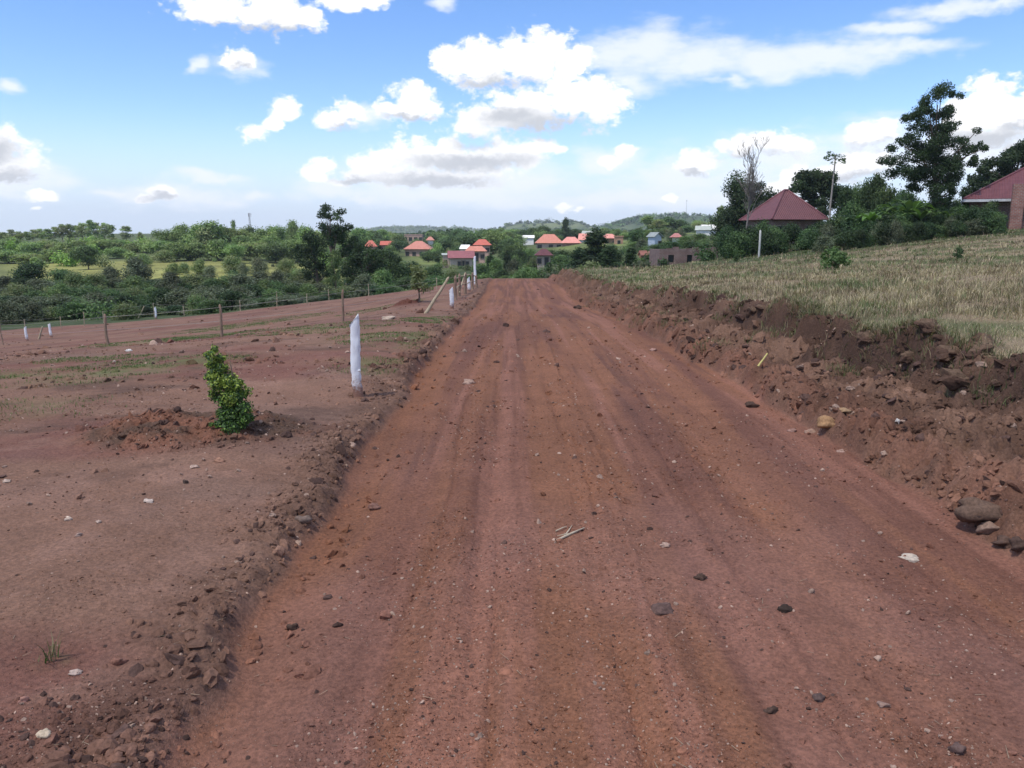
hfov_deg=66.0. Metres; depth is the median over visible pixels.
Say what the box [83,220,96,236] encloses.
gum tree
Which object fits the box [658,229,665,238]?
garden tree
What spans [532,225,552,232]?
village tree
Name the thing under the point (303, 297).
thicket shrub
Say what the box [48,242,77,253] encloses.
hillside tree
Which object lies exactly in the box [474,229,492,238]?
garden tree
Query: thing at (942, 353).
earth block
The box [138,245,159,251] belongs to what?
hillside tree
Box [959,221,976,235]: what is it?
hedge shrub
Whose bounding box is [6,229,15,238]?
gum tree
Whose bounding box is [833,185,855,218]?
hedge tree
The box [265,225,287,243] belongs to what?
hillside tree
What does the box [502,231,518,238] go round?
village tree
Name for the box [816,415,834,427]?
rock
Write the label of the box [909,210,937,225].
hedge shrub
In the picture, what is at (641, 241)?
garden tree
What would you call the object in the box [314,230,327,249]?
hillside tree
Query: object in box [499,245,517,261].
garden tree
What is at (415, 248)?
village house
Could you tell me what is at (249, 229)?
hillside tree
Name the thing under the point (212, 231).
hillside tree
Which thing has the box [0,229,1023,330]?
terrain
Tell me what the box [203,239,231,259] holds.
hillside tree
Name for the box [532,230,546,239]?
garden tree
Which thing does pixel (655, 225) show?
village tree
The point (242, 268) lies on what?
meadow bush
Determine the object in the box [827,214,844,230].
hedge shrub
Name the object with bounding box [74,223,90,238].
gum tree
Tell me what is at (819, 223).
hedge shrub
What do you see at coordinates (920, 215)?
banana plant
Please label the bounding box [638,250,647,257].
shelter
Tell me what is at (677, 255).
brick building
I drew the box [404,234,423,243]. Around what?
village house
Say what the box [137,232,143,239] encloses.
gum tree
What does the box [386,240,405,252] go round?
village tree
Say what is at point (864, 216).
hedge shrub
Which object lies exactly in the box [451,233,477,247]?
garden tree
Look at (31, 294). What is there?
thicket shrub
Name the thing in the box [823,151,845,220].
papaya tree
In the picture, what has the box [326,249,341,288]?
slim tree
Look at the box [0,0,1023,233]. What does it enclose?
sky
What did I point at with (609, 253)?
tree
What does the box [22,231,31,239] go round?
gum tree
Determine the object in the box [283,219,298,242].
hillside tree
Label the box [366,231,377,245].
garden tree
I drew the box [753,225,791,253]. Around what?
hedge shrub
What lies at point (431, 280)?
valley bush
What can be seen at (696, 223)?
village tree
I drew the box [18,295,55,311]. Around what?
thicket shrub
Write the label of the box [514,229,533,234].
garden tree
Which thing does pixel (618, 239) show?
village house
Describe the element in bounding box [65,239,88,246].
hillside tree
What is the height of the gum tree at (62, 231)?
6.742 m
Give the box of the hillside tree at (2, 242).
[0,239,17,250]
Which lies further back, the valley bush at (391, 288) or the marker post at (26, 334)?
the valley bush at (391, 288)
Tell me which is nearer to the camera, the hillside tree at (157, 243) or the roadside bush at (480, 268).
the roadside bush at (480, 268)
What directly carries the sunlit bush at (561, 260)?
on the terrain at (5, 267)
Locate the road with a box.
[166,278,1023,767]
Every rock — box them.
[382,316,394,319]
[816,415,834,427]
[839,407,851,412]
[975,521,999,533]
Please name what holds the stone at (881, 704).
on the road
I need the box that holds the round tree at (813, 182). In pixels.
[788,168,843,221]
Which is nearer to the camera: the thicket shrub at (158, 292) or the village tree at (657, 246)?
the thicket shrub at (158, 292)
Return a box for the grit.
[0,287,1023,767]
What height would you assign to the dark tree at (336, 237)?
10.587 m
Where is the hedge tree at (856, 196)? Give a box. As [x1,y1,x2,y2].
[851,177,872,211]
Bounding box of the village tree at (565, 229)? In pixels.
[559,217,572,240]
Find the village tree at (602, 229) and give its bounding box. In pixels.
[599,228,611,232]
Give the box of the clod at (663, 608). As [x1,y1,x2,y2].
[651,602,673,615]
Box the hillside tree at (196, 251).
[178,242,208,259]
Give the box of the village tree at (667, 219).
[660,216,676,228]
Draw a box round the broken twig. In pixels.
[555,526,584,540]
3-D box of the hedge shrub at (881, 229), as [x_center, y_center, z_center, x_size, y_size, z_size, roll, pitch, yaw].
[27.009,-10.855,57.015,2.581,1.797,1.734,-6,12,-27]
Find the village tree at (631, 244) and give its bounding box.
[627,241,638,246]
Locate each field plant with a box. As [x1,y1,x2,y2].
[733,254,739,261]
[819,246,851,269]
[952,246,963,258]
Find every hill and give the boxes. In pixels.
[372,227,477,233]
[501,222,594,231]
[598,215,713,230]
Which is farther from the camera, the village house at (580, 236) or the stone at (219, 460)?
the village house at (580, 236)
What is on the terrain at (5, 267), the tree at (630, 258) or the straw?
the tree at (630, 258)
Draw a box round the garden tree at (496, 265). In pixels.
[485,257,504,273]
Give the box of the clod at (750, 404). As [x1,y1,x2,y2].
[745,401,759,407]
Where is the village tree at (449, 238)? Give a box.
[442,235,454,240]
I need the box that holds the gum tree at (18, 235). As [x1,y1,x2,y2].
[12,231,24,239]
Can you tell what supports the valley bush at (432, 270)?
on the terrain at (5, 267)
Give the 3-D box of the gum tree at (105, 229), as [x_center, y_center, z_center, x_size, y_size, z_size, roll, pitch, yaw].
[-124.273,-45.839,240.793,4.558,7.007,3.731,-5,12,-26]
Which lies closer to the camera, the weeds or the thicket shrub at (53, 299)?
the weeds
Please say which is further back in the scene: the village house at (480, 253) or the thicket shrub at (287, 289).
the village house at (480, 253)
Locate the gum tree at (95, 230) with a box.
[92,223,101,236]
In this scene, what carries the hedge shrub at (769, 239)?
on the terrain at (5, 267)
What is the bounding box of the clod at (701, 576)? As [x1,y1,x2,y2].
[693,573,706,580]
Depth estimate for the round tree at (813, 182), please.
95.91 m
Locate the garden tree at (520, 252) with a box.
[510,249,526,263]
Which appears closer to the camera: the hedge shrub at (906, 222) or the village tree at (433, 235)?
the hedge shrub at (906, 222)
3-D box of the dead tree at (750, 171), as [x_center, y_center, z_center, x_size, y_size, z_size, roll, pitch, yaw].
[19.364,-15.383,64.364,2.408,9.970,3.064,-5,12,-26]
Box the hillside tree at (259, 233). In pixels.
[247,226,280,242]
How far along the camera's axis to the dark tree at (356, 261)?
88.53 m
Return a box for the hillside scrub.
[0,233,345,266]
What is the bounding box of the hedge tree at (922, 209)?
[902,199,933,218]
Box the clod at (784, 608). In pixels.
[777,604,792,612]
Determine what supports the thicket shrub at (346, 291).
on the terrain at (5, 267)
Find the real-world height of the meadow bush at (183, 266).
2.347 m
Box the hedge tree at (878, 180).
[858,172,886,212]
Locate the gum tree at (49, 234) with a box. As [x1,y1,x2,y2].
[43,228,52,239]
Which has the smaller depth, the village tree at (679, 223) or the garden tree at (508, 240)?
the garden tree at (508, 240)
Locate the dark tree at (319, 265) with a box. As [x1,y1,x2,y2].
[290,227,334,283]
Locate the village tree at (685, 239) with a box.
[672,236,693,247]
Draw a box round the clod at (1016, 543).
[1008,536,1023,551]
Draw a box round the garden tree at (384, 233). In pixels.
[377,229,392,240]
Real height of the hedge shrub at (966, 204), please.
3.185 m
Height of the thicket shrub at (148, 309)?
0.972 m
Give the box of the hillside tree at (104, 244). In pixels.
[88,238,114,251]
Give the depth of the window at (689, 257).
73.20 m
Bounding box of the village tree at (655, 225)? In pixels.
[648,219,669,228]
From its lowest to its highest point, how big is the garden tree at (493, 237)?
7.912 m
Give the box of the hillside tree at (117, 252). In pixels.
[102,246,130,258]
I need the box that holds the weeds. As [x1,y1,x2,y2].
[0,293,1023,662]
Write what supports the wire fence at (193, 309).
on the terrain at (5, 267)
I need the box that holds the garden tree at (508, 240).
[497,236,521,247]
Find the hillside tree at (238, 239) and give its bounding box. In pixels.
[229,235,253,255]
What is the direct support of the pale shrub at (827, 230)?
on the terrain at (5, 267)
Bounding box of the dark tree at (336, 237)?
[315,202,361,288]
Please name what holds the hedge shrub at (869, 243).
on the terrain at (5, 267)
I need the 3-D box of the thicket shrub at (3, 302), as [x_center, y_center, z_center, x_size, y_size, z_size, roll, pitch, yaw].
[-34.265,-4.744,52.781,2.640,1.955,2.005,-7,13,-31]
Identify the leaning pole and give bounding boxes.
[424,277,448,312]
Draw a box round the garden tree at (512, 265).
[504,258,524,273]
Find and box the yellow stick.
[757,353,767,365]
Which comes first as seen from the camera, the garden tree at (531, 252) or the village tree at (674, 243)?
the village tree at (674, 243)
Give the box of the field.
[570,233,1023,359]
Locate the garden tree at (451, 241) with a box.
[448,234,472,245]
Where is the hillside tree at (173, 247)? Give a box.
[158,240,189,260]
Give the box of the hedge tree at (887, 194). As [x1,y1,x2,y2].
[871,183,901,214]
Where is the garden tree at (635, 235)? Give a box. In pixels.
[625,230,647,241]
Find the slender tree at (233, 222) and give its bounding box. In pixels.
[230,219,235,228]
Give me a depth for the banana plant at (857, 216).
61.27 m
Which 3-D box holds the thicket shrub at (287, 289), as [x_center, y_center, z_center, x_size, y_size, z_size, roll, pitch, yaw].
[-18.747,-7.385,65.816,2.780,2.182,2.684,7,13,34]
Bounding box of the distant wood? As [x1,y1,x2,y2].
[286,228,694,240]
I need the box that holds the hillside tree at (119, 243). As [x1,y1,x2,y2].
[107,240,125,247]
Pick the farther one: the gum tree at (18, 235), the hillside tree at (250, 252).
the gum tree at (18, 235)
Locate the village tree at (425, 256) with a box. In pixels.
[418,250,434,261]
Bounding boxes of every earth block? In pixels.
[692,293,697,299]
[745,306,756,317]
[755,304,764,310]
[856,330,873,347]
[900,351,913,362]
[914,318,943,334]
[934,345,959,361]
[937,367,971,390]
[965,344,993,358]
[978,390,988,396]
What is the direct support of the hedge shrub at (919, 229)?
on the terrain at (5, 267)
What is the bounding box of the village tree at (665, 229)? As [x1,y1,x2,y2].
[660,227,672,234]
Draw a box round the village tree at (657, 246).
[650,243,664,248]
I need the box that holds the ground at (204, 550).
[0,278,491,767]
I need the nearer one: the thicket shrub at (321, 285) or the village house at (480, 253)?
the thicket shrub at (321, 285)
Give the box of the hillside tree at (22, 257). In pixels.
[8,253,42,263]
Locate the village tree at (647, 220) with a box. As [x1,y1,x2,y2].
[639,216,654,229]
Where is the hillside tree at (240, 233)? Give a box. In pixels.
[228,227,254,244]
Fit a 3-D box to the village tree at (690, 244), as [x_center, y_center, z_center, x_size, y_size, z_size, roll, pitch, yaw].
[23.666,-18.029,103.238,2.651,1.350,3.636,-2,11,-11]
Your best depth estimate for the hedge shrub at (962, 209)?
63.18 m
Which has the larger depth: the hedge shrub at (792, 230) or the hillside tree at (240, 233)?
the hillside tree at (240, 233)
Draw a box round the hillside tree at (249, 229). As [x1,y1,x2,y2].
[240,224,257,239]
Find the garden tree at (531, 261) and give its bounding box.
[525,257,535,268]
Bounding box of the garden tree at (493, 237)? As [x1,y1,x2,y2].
[480,227,506,253]
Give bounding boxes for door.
[472,253,478,260]
[544,257,548,265]
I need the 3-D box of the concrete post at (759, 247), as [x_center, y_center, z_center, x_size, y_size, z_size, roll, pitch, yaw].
[18.865,-10.639,60.070,0.162,2.186,0.157,-4,12,-22]
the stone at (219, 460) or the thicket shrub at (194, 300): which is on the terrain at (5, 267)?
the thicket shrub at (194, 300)
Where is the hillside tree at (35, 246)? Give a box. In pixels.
[16,241,46,252]
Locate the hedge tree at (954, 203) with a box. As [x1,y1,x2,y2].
[949,197,964,213]
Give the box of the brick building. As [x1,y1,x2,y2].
[649,247,717,265]
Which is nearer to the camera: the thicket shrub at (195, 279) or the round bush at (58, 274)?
the thicket shrub at (195, 279)
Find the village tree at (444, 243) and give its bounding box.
[428,238,451,251]
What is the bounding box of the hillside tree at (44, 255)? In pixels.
[38,249,60,262]
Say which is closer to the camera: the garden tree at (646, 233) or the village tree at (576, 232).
the garden tree at (646, 233)
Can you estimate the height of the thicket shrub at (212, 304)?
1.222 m
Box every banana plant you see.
[839,215,866,223]
[858,211,890,222]
[875,202,914,212]
[888,200,935,215]
[901,208,938,238]
[933,211,964,216]
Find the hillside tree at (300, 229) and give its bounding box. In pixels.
[293,223,314,242]
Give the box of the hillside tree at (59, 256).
[52,254,80,263]
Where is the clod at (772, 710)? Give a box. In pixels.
[763,706,778,713]
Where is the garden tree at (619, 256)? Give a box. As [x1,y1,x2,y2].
[603,247,624,262]
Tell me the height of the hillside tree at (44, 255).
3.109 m
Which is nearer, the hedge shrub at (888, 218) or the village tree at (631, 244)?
the hedge shrub at (888, 218)
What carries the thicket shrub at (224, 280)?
on the terrain at (5, 267)
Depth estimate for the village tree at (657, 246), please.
117.86 m
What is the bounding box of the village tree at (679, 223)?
[669,219,692,229]
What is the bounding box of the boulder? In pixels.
[954,497,1001,522]
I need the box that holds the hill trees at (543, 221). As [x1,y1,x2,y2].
[488,218,602,230]
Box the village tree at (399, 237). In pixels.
[389,234,410,242]
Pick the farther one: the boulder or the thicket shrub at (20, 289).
the thicket shrub at (20, 289)
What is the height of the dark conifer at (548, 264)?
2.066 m
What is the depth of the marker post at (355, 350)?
7.52 m
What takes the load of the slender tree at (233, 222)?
on the terrain at (5, 267)
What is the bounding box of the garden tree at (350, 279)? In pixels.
[327,255,368,284]
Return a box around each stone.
[17,696,29,703]
[36,728,50,738]
[64,516,72,520]
[68,669,82,675]
[143,498,153,502]
[214,457,224,462]
[368,503,380,509]
[462,379,475,383]
[660,542,669,547]
[804,429,815,433]
[812,693,824,702]
[876,701,890,707]
[898,553,918,562]
[947,742,966,754]
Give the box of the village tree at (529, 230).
[527,227,540,233]
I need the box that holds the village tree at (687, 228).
[679,225,694,232]
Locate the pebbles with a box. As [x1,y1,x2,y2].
[0,299,1023,767]
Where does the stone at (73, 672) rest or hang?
on the ground at (204, 550)
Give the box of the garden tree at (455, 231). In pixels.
[445,228,465,235]
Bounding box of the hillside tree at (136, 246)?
[118,242,144,250]
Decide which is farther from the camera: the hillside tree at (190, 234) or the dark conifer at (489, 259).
the hillside tree at (190, 234)
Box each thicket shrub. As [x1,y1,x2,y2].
[0,275,15,287]
[0,283,35,296]
[0,287,10,295]
[0,295,14,301]
[0,298,15,324]
[0,302,30,323]
[6,295,30,303]
[7,277,31,286]
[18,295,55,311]
[18,300,49,321]
[22,289,46,298]
[26,278,56,290]
[39,281,76,297]
[39,292,76,308]
[43,305,63,316]
[52,301,93,319]
[61,269,93,287]
[66,287,83,298]
[75,285,110,298]
[78,291,113,305]
[84,271,108,285]
[85,303,115,317]
[102,288,124,296]
[103,278,127,287]
[107,293,148,311]
[108,300,142,320]
[115,275,153,289]
[122,286,153,298]
[134,305,157,316]
[141,278,162,286]
[143,287,156,294]
[144,286,172,307]
[144,306,173,315]
[151,288,190,307]
[154,271,188,288]
[163,304,192,314]
[164,283,180,301]
[178,272,206,290]
[180,289,211,310]
[184,291,207,314]
[191,286,208,292]
[194,298,225,314]
[199,277,223,287]
[201,285,228,301]
[204,272,244,288]
[214,284,229,289]
[215,289,254,310]
[226,273,257,287]
[227,284,256,308]
[233,298,258,309]
[241,283,267,298]
[246,271,270,285]
[252,296,277,307]
[258,287,285,302]
[266,269,294,285]
[266,293,304,305]
[278,283,301,304]
[284,270,321,283]
[285,279,306,293]
[294,294,307,303]
[298,282,322,297]
[302,297,333,302]
[311,282,335,294]
[317,276,338,290]
[317,291,340,300]
[319,285,356,297]
[366,285,382,294]
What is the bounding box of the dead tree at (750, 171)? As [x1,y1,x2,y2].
[734,132,767,228]
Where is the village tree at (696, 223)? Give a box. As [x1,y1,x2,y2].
[690,219,704,231]
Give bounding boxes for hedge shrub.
[711,224,737,258]
[720,229,755,259]
[739,224,758,254]
[749,217,769,254]
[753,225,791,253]
[754,229,782,254]
[780,222,807,250]
[790,227,817,249]
[799,228,825,250]
[803,219,836,230]
[810,234,836,252]
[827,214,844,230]
[831,229,866,249]
[831,235,846,249]
[835,214,866,239]
[838,198,868,217]
[845,229,873,248]
[853,220,877,234]
[859,209,875,222]
[861,235,878,246]
[869,202,895,214]
[869,221,888,244]
[872,221,901,244]
[874,211,904,239]
[880,219,906,243]
[890,209,914,223]
[898,220,918,239]
[900,224,913,242]
[905,220,932,242]
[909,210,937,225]
[914,222,941,239]
[926,204,956,216]
[926,224,948,238]
[928,212,950,226]
[942,217,959,236]
[945,212,971,233]
[947,220,969,236]
[948,205,965,213]
[955,201,969,207]
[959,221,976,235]
[962,204,985,220]
[962,217,991,234]
[972,207,1001,232]
[982,198,1005,225]
[985,211,1007,233]
[999,212,1008,230]
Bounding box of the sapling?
[409,264,435,301]
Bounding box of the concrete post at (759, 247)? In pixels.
[758,230,760,257]
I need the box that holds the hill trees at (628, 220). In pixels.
[589,212,713,230]
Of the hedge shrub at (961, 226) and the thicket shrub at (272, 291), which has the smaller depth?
the hedge shrub at (961, 226)
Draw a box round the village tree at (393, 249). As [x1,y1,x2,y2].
[384,245,399,256]
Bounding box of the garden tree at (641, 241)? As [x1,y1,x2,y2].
[634,238,650,251]
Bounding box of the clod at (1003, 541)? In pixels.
[991,535,1011,548]
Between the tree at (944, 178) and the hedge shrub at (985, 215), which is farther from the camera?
the tree at (944, 178)
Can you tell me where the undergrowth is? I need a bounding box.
[1,233,752,320]
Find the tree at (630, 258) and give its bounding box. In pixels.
[622,247,638,266]
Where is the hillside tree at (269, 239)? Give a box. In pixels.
[259,233,281,246]
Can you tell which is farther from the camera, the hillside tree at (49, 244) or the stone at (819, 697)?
the hillside tree at (49, 244)
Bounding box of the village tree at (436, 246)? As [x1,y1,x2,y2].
[430,242,444,252]
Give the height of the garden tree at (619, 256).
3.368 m
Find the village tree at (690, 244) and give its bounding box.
[683,241,701,247]
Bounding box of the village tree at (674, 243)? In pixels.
[662,241,681,248]
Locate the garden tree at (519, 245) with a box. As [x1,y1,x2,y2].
[510,242,528,251]
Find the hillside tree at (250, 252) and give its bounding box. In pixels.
[237,241,267,258]
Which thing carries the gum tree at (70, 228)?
on the terrain at (5, 267)
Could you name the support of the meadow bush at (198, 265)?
on the terrain at (5, 267)
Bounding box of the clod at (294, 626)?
[286,623,297,630]
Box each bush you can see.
[6,261,51,286]
[41,268,74,282]
[95,266,121,284]
[117,256,157,281]
[138,253,152,265]
[149,249,177,262]
[162,262,183,273]
[178,262,191,272]
[187,259,207,273]
[202,264,218,275]
[203,344,255,434]
[221,253,241,273]
[238,263,249,274]
[248,257,267,272]
[275,257,296,273]
[349,273,376,293]
[357,257,388,282]
[370,267,396,293]
[373,284,403,294]
[380,259,409,284]
[391,275,414,291]
[404,260,425,276]
[422,264,443,281]
[422,274,453,286]
[430,282,450,286]
[444,268,458,282]
[471,263,491,276]
[491,269,507,277]
[507,269,516,276]
[551,254,567,267]
[563,255,603,268]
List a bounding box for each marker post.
[24,327,28,340]
[48,324,52,336]
[349,314,363,396]
[449,287,453,308]
[467,277,470,291]
[473,256,475,285]
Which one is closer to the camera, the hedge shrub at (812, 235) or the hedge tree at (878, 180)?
the hedge shrub at (812, 235)
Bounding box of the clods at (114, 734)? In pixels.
[0,270,1023,767]
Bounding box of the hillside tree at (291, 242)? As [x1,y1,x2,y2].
[280,237,303,261]
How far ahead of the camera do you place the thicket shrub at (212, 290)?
70.45 m
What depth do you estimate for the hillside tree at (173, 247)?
172.28 m
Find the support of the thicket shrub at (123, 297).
on the terrain at (5, 267)
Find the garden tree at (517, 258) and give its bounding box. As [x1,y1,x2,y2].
[510,255,528,268]
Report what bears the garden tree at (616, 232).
on the terrain at (5, 267)
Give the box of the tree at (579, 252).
[565,247,586,266]
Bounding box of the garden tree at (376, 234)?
[370,231,383,239]
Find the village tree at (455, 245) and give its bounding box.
[451,241,463,250]
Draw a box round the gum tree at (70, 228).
[64,224,74,238]
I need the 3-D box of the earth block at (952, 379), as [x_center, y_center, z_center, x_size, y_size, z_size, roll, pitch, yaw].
[3.756,-0.020,6.600,0.359,0.192,0.238,8,11,-13]
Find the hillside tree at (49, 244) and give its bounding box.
[35,240,58,250]
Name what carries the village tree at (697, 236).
on the terrain at (5, 267)
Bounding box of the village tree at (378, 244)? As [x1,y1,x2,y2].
[376,240,382,248]
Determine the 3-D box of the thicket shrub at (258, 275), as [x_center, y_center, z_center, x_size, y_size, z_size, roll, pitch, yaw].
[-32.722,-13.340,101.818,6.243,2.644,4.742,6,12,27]
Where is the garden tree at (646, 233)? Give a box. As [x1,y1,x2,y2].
[643,228,658,240]
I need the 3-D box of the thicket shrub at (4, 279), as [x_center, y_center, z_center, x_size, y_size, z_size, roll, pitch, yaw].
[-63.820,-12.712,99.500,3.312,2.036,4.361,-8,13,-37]
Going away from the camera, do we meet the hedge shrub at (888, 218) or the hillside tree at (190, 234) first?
the hedge shrub at (888, 218)
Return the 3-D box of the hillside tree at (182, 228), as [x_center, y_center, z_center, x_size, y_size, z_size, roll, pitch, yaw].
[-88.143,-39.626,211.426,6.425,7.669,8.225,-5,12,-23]
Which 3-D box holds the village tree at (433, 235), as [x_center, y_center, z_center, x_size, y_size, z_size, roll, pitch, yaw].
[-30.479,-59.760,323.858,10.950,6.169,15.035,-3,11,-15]
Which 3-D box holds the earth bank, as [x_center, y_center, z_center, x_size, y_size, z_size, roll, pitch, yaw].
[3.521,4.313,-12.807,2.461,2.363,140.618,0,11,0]
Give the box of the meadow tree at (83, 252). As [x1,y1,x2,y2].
[65,245,105,268]
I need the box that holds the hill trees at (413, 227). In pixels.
[349,224,480,233]
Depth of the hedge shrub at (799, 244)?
62.68 m
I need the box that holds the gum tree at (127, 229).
[118,226,133,240]
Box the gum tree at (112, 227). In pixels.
[104,224,116,237]
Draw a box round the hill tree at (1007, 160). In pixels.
[958,138,1023,197]
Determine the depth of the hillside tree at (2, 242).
201.22 m
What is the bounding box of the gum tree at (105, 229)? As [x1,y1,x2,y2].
[96,223,112,238]
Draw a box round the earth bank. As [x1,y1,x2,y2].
[548,268,1023,559]
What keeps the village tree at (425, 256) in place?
on the terrain at (5, 267)
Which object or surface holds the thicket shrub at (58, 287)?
on the terrain at (5, 267)
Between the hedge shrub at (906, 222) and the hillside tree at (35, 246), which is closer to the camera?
the hedge shrub at (906, 222)
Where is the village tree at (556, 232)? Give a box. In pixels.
[550,228,567,235]
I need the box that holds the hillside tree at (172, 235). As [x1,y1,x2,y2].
[150,228,182,251]
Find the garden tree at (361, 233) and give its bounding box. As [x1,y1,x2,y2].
[347,226,373,247]
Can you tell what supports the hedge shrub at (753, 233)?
on the terrain at (5, 267)
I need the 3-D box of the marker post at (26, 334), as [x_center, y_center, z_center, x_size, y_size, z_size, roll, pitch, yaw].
[-23.128,-2.347,37.555,0.175,0.804,0.107,0,11,0]
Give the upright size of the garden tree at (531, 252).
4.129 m
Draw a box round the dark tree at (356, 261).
[339,241,401,276]
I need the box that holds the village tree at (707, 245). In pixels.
[696,243,711,248]
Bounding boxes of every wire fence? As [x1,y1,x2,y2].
[0,275,456,344]
[8,278,436,327]
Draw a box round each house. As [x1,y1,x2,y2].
[365,240,377,249]
[380,241,390,248]
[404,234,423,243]
[404,241,432,255]
[426,237,433,245]
[447,251,474,267]
[465,246,486,262]
[473,239,490,255]
[522,235,534,244]
[534,249,553,269]
[535,234,561,247]
[561,237,580,246]
[578,233,586,241]
[602,234,614,243]
[614,236,623,243]
[646,232,662,245]
[670,233,680,242]
[695,226,711,236]
[739,189,828,243]
[961,167,1023,229]
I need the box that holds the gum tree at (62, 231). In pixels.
[52,224,71,240]
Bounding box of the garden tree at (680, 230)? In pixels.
[676,227,685,237]
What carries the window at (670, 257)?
in the brick building
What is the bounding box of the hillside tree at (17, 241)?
[0,238,28,249]
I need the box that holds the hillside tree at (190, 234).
[177,223,204,249]
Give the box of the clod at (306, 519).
[294,515,311,523]
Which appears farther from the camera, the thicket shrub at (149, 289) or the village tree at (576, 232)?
the village tree at (576, 232)
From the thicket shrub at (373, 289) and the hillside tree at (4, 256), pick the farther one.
the hillside tree at (4, 256)
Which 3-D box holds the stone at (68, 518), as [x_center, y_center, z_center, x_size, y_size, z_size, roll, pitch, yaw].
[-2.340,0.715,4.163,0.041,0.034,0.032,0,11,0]
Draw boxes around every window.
[537,258,541,263]
[668,255,673,261]
[687,255,691,261]
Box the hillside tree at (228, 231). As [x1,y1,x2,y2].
[218,225,237,242]
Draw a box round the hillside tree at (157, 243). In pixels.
[148,239,172,249]
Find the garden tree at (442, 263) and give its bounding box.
[440,255,449,267]
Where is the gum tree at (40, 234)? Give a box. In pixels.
[31,229,46,238]
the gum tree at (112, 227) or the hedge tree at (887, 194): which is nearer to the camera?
the hedge tree at (887, 194)
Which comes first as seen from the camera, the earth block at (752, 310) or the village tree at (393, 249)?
the earth block at (752, 310)
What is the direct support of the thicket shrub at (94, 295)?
on the terrain at (5, 267)
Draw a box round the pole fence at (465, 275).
[453,272,477,300]
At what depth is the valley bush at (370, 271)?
94.54 m
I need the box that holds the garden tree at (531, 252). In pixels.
[522,247,536,261]
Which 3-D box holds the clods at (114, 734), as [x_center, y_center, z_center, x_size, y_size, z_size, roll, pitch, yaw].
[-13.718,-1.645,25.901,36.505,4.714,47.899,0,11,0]
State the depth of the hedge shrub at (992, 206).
59.31 m
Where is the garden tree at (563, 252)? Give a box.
[552,249,571,261]
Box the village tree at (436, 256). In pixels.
[429,251,442,263]
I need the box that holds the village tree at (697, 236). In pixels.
[690,233,708,241]
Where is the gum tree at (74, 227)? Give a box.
[72,225,80,239]
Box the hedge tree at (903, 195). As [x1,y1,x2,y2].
[889,188,919,203]
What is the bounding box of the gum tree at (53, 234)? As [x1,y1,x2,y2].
[47,226,60,238]
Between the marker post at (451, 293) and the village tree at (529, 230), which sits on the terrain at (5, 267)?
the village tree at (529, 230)
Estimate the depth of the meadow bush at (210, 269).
128.46 m
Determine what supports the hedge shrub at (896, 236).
on the terrain at (5, 267)
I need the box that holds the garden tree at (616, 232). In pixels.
[613,228,620,235]
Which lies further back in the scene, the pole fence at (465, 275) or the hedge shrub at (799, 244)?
the hedge shrub at (799, 244)
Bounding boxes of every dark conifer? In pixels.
[485,253,493,269]
[503,250,509,270]
[544,262,552,277]
[582,227,620,264]
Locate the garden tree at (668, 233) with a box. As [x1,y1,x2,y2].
[664,229,671,238]
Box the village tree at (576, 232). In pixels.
[569,229,581,237]
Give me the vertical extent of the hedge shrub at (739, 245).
2.670 m
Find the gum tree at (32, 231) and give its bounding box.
[28,229,37,239]
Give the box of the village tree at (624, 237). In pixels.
[619,232,630,239]
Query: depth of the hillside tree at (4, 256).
168.56 m
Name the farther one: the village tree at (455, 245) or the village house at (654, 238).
the village tree at (455, 245)
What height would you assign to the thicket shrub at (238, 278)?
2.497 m
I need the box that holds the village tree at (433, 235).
[424,232,447,244]
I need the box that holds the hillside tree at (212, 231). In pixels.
[183,220,229,246]
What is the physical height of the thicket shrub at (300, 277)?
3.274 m
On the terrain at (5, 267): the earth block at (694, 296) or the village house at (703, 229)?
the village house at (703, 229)
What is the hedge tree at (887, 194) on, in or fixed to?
on the terrain at (5, 267)
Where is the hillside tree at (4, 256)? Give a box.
[0,249,22,262]
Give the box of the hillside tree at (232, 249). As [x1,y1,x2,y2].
[221,243,248,256]
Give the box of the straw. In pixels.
[10,327,1022,767]
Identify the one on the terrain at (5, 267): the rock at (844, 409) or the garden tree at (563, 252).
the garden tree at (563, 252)
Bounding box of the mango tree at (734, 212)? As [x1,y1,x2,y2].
[707,169,780,235]
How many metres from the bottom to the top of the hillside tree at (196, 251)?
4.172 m
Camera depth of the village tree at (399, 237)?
283.87 m
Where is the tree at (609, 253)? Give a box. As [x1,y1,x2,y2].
[597,245,620,267]
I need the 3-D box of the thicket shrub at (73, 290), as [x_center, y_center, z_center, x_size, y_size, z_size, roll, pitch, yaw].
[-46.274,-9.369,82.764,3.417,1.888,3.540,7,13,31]
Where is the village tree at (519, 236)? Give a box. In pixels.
[513,234,527,243]
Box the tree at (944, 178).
[876,79,989,211]
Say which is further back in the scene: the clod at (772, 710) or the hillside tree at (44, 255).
the hillside tree at (44, 255)
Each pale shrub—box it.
[304,295,319,301]
[816,223,834,250]
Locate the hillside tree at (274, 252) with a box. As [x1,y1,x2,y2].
[253,242,291,262]
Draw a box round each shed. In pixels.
[442,253,449,267]
[459,245,469,250]
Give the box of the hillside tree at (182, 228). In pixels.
[170,222,189,244]
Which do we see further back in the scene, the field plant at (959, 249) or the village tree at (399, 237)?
the village tree at (399, 237)
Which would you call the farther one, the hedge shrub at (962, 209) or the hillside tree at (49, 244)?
the hillside tree at (49, 244)

